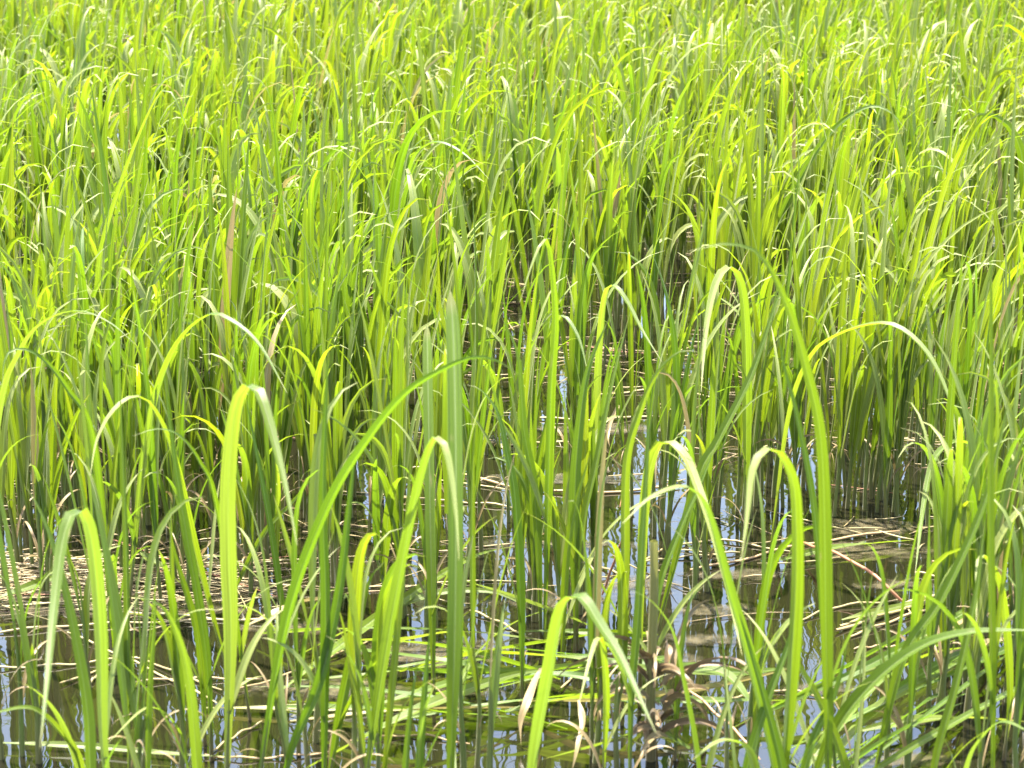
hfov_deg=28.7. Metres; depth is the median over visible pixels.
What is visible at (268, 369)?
reed
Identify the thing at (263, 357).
reed
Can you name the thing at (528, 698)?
curled dry leaf
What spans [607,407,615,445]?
curled dry leaf
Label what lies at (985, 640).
curled dry leaf
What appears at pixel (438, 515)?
reed
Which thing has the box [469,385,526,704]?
reed
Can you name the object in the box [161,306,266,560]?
reed
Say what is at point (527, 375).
reed
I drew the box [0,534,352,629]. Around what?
straw bank
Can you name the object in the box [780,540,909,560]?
lodged blade
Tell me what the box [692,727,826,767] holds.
reed
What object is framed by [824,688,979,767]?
lodged blade
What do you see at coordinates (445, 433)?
reed
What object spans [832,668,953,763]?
lodged blade
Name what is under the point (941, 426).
reed
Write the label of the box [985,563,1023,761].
reed
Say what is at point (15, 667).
dead stalk
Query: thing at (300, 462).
reed
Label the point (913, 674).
reed
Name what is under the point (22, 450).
reed
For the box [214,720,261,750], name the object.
dead stalk
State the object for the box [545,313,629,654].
reed
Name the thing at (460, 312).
reed
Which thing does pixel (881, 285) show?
reed
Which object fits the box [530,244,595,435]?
reed
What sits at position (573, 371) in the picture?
reed
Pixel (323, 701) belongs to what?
reed
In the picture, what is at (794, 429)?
reed
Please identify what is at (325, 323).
reed
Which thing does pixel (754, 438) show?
reed
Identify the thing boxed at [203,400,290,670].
reed
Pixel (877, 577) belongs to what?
dead stalk
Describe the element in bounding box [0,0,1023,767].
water
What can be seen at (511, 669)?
lodged blade
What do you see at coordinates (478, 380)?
reed
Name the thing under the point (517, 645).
lodged blade
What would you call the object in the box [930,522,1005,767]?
reed
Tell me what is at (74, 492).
reed
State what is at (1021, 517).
reed
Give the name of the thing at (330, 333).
reed
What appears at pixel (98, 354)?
reed
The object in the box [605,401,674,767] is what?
reed
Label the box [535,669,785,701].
lodged blade
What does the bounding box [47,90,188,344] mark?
reed
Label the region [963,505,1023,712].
reed
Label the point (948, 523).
reed
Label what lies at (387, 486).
reed
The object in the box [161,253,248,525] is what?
reed
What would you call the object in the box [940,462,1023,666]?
reed
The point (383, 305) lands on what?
reed
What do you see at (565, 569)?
reed
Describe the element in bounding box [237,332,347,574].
reed
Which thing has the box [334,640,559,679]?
lodged blade
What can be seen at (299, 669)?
reed
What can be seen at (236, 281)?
reed
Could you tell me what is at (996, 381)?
reed
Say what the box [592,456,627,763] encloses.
reed
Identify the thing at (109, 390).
reed
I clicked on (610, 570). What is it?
dead stalk
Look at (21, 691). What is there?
reed
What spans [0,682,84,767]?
reed
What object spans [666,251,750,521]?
reed
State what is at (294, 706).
lodged blade
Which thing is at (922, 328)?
reed
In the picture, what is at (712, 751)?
reed
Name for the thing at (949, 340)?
reed
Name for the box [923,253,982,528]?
reed
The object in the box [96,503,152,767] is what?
reed
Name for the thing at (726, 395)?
reed
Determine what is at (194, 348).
reed
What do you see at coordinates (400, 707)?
lodged blade
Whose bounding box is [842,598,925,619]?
lodged blade
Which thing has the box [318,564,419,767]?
reed
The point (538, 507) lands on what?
reed
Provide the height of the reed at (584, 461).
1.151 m
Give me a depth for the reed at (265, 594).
5.84 m
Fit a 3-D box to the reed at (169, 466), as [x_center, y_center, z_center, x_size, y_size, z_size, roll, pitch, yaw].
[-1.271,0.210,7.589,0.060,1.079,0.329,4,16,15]
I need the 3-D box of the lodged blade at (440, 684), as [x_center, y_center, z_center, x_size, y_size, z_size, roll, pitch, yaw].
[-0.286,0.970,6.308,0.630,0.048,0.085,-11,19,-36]
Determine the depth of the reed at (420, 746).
5.27 m
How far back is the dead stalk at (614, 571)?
7.45 m
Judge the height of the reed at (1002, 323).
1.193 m
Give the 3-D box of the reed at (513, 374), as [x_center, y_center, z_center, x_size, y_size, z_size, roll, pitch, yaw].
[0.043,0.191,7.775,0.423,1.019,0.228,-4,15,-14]
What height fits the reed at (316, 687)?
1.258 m
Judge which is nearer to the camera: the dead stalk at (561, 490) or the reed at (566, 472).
the reed at (566, 472)
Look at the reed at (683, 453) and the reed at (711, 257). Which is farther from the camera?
the reed at (711, 257)
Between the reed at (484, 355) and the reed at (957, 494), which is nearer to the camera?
the reed at (957, 494)
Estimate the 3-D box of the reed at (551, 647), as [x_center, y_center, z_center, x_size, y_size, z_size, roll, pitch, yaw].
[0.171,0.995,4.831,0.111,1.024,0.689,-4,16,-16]
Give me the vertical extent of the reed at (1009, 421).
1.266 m
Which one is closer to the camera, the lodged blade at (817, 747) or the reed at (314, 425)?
the lodged blade at (817, 747)
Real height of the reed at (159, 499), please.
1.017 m
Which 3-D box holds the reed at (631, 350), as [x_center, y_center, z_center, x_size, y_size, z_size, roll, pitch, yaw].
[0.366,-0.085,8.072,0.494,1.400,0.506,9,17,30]
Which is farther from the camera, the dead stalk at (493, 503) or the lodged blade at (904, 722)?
the dead stalk at (493, 503)
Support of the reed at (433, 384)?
on the water
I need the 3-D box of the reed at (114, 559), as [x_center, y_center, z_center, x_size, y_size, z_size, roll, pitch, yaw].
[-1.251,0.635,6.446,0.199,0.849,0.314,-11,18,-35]
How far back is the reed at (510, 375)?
7.86 m
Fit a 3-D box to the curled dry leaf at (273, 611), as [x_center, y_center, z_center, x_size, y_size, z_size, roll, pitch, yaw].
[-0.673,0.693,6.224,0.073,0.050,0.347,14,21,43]
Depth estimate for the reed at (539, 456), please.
7.02 m
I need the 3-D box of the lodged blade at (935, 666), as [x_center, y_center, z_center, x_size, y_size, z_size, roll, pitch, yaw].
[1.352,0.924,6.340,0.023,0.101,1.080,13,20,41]
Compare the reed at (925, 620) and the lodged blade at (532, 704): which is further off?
the lodged blade at (532, 704)
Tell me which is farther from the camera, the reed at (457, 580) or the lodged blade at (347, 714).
the lodged blade at (347, 714)
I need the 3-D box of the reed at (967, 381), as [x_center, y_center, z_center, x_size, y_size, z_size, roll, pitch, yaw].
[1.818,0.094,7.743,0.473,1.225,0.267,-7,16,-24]
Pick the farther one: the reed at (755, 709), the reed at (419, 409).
the reed at (419, 409)
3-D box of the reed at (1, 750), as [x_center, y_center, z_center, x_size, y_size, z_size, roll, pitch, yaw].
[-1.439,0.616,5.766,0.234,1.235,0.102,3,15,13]
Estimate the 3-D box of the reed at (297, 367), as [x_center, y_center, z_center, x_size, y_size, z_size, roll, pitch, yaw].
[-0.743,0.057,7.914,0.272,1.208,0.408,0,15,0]
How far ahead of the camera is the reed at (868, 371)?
8.13 m
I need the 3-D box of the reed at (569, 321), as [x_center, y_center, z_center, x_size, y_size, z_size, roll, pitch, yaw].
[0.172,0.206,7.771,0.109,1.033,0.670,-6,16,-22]
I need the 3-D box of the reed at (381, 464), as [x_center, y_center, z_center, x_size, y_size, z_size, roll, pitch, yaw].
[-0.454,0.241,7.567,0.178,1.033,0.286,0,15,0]
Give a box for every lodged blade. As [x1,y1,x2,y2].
[0,575,51,597]
[3,741,242,756]
[139,551,180,582]
[206,691,485,710]
[253,685,567,728]
[262,627,446,633]
[284,546,513,688]
[286,704,526,718]
[288,657,489,680]
[290,706,516,720]
[295,701,458,713]
[305,668,557,767]
[306,587,537,651]
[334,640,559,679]
[335,631,541,640]
[341,647,491,668]
[362,634,586,675]
[362,650,659,673]
[364,674,471,708]
[394,656,663,701]
[400,650,737,675]
[403,693,596,719]
[454,607,554,767]
[467,581,689,683]
[481,666,617,691]
[505,690,645,712]
[507,629,657,636]
[513,647,663,663]
[517,671,615,684]
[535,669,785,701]
[545,728,690,758]
[622,695,781,702]
[657,659,785,674]
[659,662,796,765]
[735,626,909,726]
[739,639,958,720]
[772,582,1008,710]
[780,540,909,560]
[791,644,988,747]
[809,647,960,766]
[816,597,1008,684]
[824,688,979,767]
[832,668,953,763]
[837,693,937,766]
[840,702,963,767]
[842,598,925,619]
[858,655,1004,767]
[862,715,1023,731]
[873,687,1014,767]
[875,642,1002,714]
[905,646,1004,694]
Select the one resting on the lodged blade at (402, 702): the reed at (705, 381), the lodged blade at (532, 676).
the lodged blade at (532, 676)
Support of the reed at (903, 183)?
on the water
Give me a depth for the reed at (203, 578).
6.21 m
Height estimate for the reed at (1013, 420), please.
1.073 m
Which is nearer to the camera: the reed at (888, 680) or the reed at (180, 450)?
the reed at (888, 680)
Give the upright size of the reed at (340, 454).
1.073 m
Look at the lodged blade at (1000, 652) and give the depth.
6.30 m
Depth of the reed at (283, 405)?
7.77 m
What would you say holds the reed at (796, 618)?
on the water
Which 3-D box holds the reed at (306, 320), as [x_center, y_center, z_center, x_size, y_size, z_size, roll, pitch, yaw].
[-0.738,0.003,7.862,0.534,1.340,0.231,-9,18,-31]
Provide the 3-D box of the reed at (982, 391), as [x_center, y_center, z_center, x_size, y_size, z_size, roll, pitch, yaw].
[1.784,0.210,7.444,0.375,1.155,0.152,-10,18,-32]
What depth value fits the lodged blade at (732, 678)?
6.18 m
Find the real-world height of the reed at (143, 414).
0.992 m
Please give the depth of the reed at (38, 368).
7.33 m
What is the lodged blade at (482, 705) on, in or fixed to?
on the water
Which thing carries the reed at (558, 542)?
on the water
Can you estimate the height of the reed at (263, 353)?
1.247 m
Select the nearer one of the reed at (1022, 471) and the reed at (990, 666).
the reed at (990, 666)
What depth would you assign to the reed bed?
11.61 m
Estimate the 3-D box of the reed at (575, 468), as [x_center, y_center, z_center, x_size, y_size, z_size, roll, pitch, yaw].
[0.266,0.402,6.596,0.487,1.260,0.040,-3,15,-12]
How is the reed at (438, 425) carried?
on the water
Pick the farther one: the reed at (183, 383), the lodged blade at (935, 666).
the reed at (183, 383)
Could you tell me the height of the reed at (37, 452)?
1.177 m
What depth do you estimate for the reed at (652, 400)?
7.57 m
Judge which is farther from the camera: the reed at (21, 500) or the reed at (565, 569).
the reed at (21, 500)
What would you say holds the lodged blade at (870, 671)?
on the water
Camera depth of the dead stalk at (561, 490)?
8.38 m
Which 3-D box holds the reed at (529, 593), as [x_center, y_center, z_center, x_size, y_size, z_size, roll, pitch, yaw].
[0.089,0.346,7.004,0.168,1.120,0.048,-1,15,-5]
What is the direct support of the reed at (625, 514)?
on the water
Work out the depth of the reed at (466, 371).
7.95 m
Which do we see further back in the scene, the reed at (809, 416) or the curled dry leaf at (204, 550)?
the reed at (809, 416)
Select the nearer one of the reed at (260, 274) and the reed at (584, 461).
the reed at (584, 461)
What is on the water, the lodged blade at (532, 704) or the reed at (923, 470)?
the reed at (923, 470)
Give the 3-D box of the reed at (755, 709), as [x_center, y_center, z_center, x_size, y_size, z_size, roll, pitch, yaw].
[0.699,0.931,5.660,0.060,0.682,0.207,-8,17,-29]
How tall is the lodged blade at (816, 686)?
0.087 m
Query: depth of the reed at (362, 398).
7.73 m
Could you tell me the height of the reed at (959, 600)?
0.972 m
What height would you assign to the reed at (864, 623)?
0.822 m
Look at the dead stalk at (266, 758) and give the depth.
5.92 m
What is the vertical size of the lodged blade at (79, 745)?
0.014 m
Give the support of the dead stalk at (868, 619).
on the water
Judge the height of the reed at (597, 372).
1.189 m
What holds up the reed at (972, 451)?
on the water
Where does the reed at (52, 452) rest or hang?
on the water
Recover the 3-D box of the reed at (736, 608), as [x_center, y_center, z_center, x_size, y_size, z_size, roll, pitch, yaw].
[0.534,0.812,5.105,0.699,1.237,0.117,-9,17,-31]
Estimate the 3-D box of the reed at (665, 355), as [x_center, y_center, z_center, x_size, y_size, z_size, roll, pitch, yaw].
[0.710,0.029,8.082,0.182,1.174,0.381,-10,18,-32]
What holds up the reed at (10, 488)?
on the water
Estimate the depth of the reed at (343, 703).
5.66 m
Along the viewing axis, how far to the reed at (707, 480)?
7.12 m
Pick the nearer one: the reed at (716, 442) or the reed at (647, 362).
the reed at (716, 442)
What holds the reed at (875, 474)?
on the water
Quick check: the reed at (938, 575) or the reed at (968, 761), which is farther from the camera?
the reed at (938, 575)
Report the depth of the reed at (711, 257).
7.75 m
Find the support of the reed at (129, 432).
on the water
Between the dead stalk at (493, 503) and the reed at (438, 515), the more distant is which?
the dead stalk at (493, 503)
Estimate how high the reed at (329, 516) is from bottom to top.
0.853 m
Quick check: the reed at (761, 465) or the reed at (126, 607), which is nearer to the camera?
the reed at (126, 607)
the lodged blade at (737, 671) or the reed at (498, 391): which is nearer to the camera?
the lodged blade at (737, 671)
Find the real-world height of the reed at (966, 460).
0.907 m
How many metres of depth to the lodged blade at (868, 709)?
5.98 m
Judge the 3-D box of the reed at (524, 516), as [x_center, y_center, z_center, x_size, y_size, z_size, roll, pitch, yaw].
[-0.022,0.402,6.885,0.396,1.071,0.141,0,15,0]
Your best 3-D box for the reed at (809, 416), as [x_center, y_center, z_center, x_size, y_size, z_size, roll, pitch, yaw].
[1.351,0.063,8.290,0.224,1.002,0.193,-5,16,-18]
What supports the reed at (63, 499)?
on the water
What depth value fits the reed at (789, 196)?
10.80 m
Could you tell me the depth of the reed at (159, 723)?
5.60 m
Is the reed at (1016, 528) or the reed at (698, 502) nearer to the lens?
the reed at (1016, 528)
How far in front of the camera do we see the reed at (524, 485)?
6.87 m
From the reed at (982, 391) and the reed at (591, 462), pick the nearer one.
the reed at (591, 462)
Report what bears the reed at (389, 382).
on the water
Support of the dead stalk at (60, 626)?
on the water
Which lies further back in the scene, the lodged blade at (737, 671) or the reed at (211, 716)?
the lodged blade at (737, 671)
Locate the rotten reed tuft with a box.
[554,540,749,761]
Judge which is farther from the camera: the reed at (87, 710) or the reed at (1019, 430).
the reed at (1019, 430)
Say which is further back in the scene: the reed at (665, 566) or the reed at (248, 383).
the reed at (248, 383)
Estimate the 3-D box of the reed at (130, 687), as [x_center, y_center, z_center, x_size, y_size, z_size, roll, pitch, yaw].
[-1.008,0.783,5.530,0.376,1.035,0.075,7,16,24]
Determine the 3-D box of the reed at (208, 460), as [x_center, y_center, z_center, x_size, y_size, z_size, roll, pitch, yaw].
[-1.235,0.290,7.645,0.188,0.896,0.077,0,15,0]
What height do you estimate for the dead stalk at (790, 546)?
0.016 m
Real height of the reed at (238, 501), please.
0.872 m
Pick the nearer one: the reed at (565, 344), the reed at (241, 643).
the reed at (241, 643)
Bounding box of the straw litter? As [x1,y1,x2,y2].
[4,181,1023,621]
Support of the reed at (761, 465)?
on the water
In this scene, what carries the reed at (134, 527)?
on the water
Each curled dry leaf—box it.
[201,540,210,555]
[249,597,317,624]
[518,668,541,739]
[572,700,584,767]
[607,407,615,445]
[950,638,1003,659]
[953,604,1008,627]
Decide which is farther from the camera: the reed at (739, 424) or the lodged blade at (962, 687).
the reed at (739, 424)
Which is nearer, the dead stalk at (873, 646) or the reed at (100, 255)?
the dead stalk at (873, 646)
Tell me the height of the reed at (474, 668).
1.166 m
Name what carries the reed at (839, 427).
on the water
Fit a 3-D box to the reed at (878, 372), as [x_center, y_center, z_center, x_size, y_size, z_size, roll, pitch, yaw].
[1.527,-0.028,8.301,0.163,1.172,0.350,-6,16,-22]
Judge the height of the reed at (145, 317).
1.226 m
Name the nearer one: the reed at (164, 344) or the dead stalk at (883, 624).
the dead stalk at (883, 624)
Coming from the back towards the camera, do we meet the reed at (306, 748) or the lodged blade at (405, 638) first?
the lodged blade at (405, 638)
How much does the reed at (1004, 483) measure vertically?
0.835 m
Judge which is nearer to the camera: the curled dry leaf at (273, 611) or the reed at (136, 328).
the curled dry leaf at (273, 611)
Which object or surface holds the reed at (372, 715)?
on the water
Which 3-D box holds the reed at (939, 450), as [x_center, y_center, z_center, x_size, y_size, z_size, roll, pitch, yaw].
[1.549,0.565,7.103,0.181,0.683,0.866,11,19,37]
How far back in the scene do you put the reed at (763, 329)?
7.99 m
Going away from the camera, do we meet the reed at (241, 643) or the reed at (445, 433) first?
the reed at (241, 643)
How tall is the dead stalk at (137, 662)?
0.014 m
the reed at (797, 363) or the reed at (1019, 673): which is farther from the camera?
the reed at (797, 363)
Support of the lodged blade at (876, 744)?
on the water
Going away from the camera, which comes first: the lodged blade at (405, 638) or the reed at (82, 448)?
the lodged blade at (405, 638)
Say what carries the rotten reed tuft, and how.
in the water
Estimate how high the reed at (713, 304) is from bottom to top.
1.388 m
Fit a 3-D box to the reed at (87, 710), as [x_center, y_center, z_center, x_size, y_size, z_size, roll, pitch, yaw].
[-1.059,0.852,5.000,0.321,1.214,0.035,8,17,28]
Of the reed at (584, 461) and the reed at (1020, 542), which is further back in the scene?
the reed at (584, 461)
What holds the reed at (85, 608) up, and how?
on the water
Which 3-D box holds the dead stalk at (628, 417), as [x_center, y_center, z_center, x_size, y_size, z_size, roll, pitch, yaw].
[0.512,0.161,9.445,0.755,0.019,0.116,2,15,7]
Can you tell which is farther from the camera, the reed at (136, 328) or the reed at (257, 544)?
the reed at (136, 328)
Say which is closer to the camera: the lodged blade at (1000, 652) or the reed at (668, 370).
the lodged blade at (1000, 652)
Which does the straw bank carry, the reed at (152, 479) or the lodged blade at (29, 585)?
the lodged blade at (29, 585)
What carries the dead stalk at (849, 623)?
on the water
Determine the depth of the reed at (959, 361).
7.68 m
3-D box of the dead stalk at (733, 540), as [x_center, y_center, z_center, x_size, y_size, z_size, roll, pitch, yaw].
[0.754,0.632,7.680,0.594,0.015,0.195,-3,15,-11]
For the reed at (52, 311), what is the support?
on the water
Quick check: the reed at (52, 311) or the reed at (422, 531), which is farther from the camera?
the reed at (52, 311)
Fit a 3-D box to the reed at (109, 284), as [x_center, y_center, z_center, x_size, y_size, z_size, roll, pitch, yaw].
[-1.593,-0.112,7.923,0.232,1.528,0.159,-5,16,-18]
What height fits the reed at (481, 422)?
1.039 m
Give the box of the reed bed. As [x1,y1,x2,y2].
[0,0,1023,534]
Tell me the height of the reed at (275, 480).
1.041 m
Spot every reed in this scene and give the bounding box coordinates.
[0,181,78,557]
[0,242,62,525]
[0,246,99,561]
[0,261,60,456]
[0,298,86,569]
[0,310,136,467]
[0,367,36,593]
[0,375,31,566]
[0,492,82,763]
[0,528,52,756]
[0,659,43,759]
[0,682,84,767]
[1,247,78,534]
[1,252,73,461]
[2,348,141,640]
[4,259,62,517]
[8,253,67,526]
[14,571,65,720]
[16,349,79,557]
[19,316,76,517]
[21,282,58,533]
[23,305,68,525]
[23,312,88,601]
[23,372,90,600]
[24,484,135,767]
[27,204,83,523]
[28,472,120,687]
[32,343,120,604]
[34,296,70,581]
[40,189,110,498]
[40,508,137,767]
[43,350,110,553]
[44,303,134,620]
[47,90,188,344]
[52,268,100,506]
[61,289,165,465]
[64,307,119,554]
[68,449,149,675]
[74,257,183,478]
[75,295,156,484]
[76,267,139,559]
[77,318,177,546]
[85,286,168,528]
[85,291,185,558]
[85,322,127,537]
[89,266,183,367]
[90,79,127,391]
[90,395,223,663]
[90,478,204,766]
[93,168,131,512]
[95,265,214,577]
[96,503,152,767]
[97,403,131,574]
[103,313,285,606]
[108,347,148,567]
[108,531,205,767]
[108,676,261,767]
[110,299,201,508]
[110,598,201,767]
[112,587,155,767]
[113,509,185,767]
[120,304,153,541]
[120,388,214,767]
[121,302,194,572]
[123,245,205,524]
[126,282,140,557]
[127,291,162,604]
[127,365,238,609]
[130,521,206,745]
[131,395,201,583]
[134,233,212,513]
[134,428,256,720]
[147,297,176,419]
[148,206,212,544]
[161,247,198,561]
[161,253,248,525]
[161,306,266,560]
[162,301,202,531]
[165,382,291,760]
[172,350,214,545]
[174,387,247,583]
[175,480,309,587]
[186,197,231,447]
[192,221,278,445]
[199,129,249,469]
[200,277,260,421]
[201,243,294,566]
[202,353,300,564]
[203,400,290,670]
[206,201,280,508]
[216,382,252,596]
[218,533,334,767]
[219,239,312,509]
[219,351,307,601]
[220,384,296,767]
[221,312,299,544]
[222,311,297,554]
[229,186,274,534]
[233,317,343,527]
[236,377,303,585]
[236,480,287,760]
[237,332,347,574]
[240,296,330,485]
[241,263,310,541]
[245,197,299,545]
[259,231,363,476]
[259,356,520,767]
[261,344,391,767]
[271,246,341,524]
[272,286,322,385]
[273,382,357,743]
[275,432,356,767]
[281,259,354,518]
[282,178,336,407]
[284,346,366,585]
[287,470,334,753]
[298,268,343,582]
[304,436,458,767]
[305,238,338,422]
[307,407,353,610]
[310,266,414,618]
[316,247,348,458]
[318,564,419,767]
[325,316,404,533]
[328,507,393,767]
[328,562,414,767]
[333,340,385,583]
[337,529,397,767]
[337,553,425,767]
[343,198,429,541]
[343,232,388,517]
[344,459,407,582]
[346,326,443,547]
[355,285,440,615]
[361,250,422,489]
[363,259,490,546]
[366,410,447,640]
[368,141,488,236]
[372,318,404,561]
[382,277,423,506]
[382,435,435,767]
[384,225,467,547]
[387,302,442,478]
[387,377,476,632]
[393,204,465,484]
[402,662,445,767]
[408,292,474,526]
[414,251,482,529]
[415,629,436,767]
[416,434,522,767]
[417,274,503,461]
[420,341,492,567]
[423,277,445,506]
[423,325,495,709]
[429,506,490,767]
[431,189,483,557]
[431,190,507,530]
[432,344,484,499]
[439,281,532,566]
[442,349,509,643]
[446,291,472,767]
[462,362,561,580]
[464,300,576,488]
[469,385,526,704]
[478,275,574,522]
[481,264,567,489]
[486,239,579,639]
[486,322,548,555]
[486,450,515,767]
[489,427,545,621]
[490,384,545,598]
[493,259,561,517]
[497,453,569,601]
[514,330,559,607]
[522,330,593,614]
[524,189,574,496]
[524,410,559,621]
[526,319,664,650]
[527,350,695,614]
[527,592,655,767]
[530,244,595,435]
[538,146,664,446]
[542,231,619,471]
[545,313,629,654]
[548,637,670,767]
[549,315,585,457]
[557,269,600,426]
[560,456,593,663]
[561,381,615,608]
[563,373,620,623]
[565,197,681,507]
[566,337,638,566]
[571,421,617,756]
[574,246,609,405]
[574,330,634,597]
[584,540,630,767]
[588,317,658,474]
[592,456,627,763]
[593,283,660,512]
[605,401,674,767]
[610,273,787,637]
[610,584,705,760]
[617,252,682,502]
[622,485,836,767]
[629,304,683,506]
[632,590,763,767]
[635,204,726,529]
[636,266,668,537]
[637,440,741,686]
[643,239,753,556]
[644,271,679,549]
[651,195,777,461]
[652,282,728,553]
[657,446,719,645]
[658,244,727,503]
[660,239,734,577]
[660,429,725,586]
[665,164,740,454]
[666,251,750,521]
[666,325,770,591]
[667,294,685,549]
[669,509,756,767]
[674,325,726,598]
[685,356,701,498]
[689,243,915,767]
[691,244,795,506]
[691,251,731,516]
[691,265,751,545]
[692,301,758,510]
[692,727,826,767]
[706,511,814,743]
[719,266,793,501]
[721,274,778,489]
[724,322,791,511]
[724,636,788,767]
[731,321,772,518]
[738,261,776,509]
[739,614,846,767]
[741,446,876,767]
[742,610,1023,767]
[745,105,906,240]
[745,590,788,757]
[752,472,836,728]
[753,244,800,477]
[755,226,815,472]
[767,297,862,466]
[768,321,955,557]
[769,155,839,507]
[771,207,827,497]
[775,320,897,767]
[776,304,892,516]
[781,632,865,767]
[801,284,863,487]
[811,205,860,495]
[812,223,893,492]
[824,239,870,492]
[826,299,912,501]
[835,562,872,767]
[838,391,1009,765]
[843,298,932,519]
[843,507,923,767]
[845,131,998,509]
[845,268,915,508]
[846,246,906,490]
[846,276,911,500]
[850,227,951,496]
[862,165,966,320]
[869,282,909,480]
[869,298,916,498]
[874,536,980,767]
[875,245,956,512]
[882,402,963,723]
[889,260,992,496]
[891,283,954,511]
[894,258,953,515]
[895,256,960,510]
[896,511,1016,767]
[898,235,964,525]
[906,429,1018,720]
[908,548,976,767]
[912,230,989,519]
[913,262,1023,475]
[915,439,1000,571]
[919,440,982,703]
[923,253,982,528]
[923,370,987,693]
[925,417,1019,721]
[928,331,1023,626]
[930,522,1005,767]
[932,424,1017,650]
[932,720,1023,767]
[935,339,1023,706]
[938,303,997,462]
[940,416,1023,668]
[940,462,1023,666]
[944,356,1023,646]
[953,260,1022,461]
[955,399,1022,647]
[957,335,1023,700]
[957,372,1023,525]
[959,223,995,767]
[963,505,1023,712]
[970,314,1023,603]
[971,370,1021,637]
[971,420,1023,702]
[973,264,1023,470]
[973,318,1019,431]
[974,269,1023,432]
[975,555,1023,760]
[982,494,1023,767]
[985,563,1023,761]
[986,268,1018,531]
[986,327,1023,525]
[986,456,1023,689]
[989,221,1023,500]
[995,409,1023,519]
[1001,222,1023,485]
[1002,435,1019,572]
[1007,510,1018,653]
[1008,432,1018,625]
[1012,505,1023,767]
[1019,362,1023,430]
[1020,451,1023,476]
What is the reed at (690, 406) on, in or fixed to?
on the water
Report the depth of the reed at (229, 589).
5.32 m
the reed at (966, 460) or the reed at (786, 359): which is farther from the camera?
the reed at (786, 359)
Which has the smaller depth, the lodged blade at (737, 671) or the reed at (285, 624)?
the reed at (285, 624)
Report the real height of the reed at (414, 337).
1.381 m
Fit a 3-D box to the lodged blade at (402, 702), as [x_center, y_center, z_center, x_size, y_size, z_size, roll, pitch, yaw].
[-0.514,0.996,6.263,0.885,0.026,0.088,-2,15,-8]
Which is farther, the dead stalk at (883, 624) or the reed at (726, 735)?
the dead stalk at (883, 624)
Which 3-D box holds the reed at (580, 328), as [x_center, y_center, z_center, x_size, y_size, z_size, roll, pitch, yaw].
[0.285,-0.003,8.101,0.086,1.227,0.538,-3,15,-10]
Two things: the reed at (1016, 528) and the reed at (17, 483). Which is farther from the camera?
the reed at (17, 483)
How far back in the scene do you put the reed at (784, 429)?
7.31 m
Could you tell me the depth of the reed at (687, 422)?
7.21 m
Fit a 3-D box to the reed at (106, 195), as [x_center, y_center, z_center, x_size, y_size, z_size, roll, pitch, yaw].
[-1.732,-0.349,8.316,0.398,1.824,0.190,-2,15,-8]
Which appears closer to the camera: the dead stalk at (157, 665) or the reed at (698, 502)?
the dead stalk at (157, 665)
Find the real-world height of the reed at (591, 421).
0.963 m
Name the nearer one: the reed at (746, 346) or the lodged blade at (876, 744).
the lodged blade at (876, 744)
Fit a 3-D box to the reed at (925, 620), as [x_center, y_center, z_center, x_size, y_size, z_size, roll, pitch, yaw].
[1.109,0.662,5.508,0.440,1.320,0.136,2,15,9]
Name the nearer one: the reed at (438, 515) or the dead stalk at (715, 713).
the dead stalk at (715, 713)
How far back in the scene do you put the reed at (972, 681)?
5.50 m
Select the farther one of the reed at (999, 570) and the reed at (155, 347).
the reed at (155, 347)
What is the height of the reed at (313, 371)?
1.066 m
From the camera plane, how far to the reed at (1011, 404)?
7.27 m
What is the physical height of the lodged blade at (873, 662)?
0.186 m
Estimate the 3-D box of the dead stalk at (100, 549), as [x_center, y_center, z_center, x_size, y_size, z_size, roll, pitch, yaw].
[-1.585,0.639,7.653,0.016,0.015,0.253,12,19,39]
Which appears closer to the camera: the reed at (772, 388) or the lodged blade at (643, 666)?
the lodged blade at (643, 666)
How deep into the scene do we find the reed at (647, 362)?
7.67 m
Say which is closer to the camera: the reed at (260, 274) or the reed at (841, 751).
the reed at (841, 751)
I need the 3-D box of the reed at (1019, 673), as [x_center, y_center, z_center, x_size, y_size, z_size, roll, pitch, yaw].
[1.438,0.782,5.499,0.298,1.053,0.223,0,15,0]
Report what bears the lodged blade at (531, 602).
on the water
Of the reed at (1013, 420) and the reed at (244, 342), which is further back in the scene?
the reed at (244, 342)
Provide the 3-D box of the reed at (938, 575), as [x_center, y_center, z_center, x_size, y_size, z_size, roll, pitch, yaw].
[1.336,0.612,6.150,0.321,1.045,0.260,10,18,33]
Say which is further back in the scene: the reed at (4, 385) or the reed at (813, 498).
the reed at (4, 385)
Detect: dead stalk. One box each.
[0,619,211,632]
[0,656,136,668]
[60,656,221,689]
[67,631,216,702]
[75,608,299,620]
[76,544,122,557]
[135,676,261,681]
[205,751,328,759]
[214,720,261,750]
[240,641,369,688]
[350,733,469,743]
[435,499,510,508]
[465,473,667,493]
[475,610,529,640]
[540,415,684,421]
[559,640,647,688]
[587,558,616,573]
[601,389,708,397]
[601,542,620,594]
[646,539,789,559]
[646,551,739,561]
[689,690,760,759]
[690,530,899,570]
[732,689,822,697]
[803,599,898,619]
[804,542,901,602]
[835,600,925,630]
[839,594,933,626]
[850,609,925,637]
[854,644,894,649]
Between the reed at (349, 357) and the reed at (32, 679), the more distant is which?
the reed at (349, 357)
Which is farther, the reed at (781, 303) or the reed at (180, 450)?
the reed at (781, 303)
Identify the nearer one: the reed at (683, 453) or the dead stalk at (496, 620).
the reed at (683, 453)
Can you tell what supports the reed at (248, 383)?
on the water
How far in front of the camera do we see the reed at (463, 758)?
5.75 m
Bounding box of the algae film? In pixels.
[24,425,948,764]
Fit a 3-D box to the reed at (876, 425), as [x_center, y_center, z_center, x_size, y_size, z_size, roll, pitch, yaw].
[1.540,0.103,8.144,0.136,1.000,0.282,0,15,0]

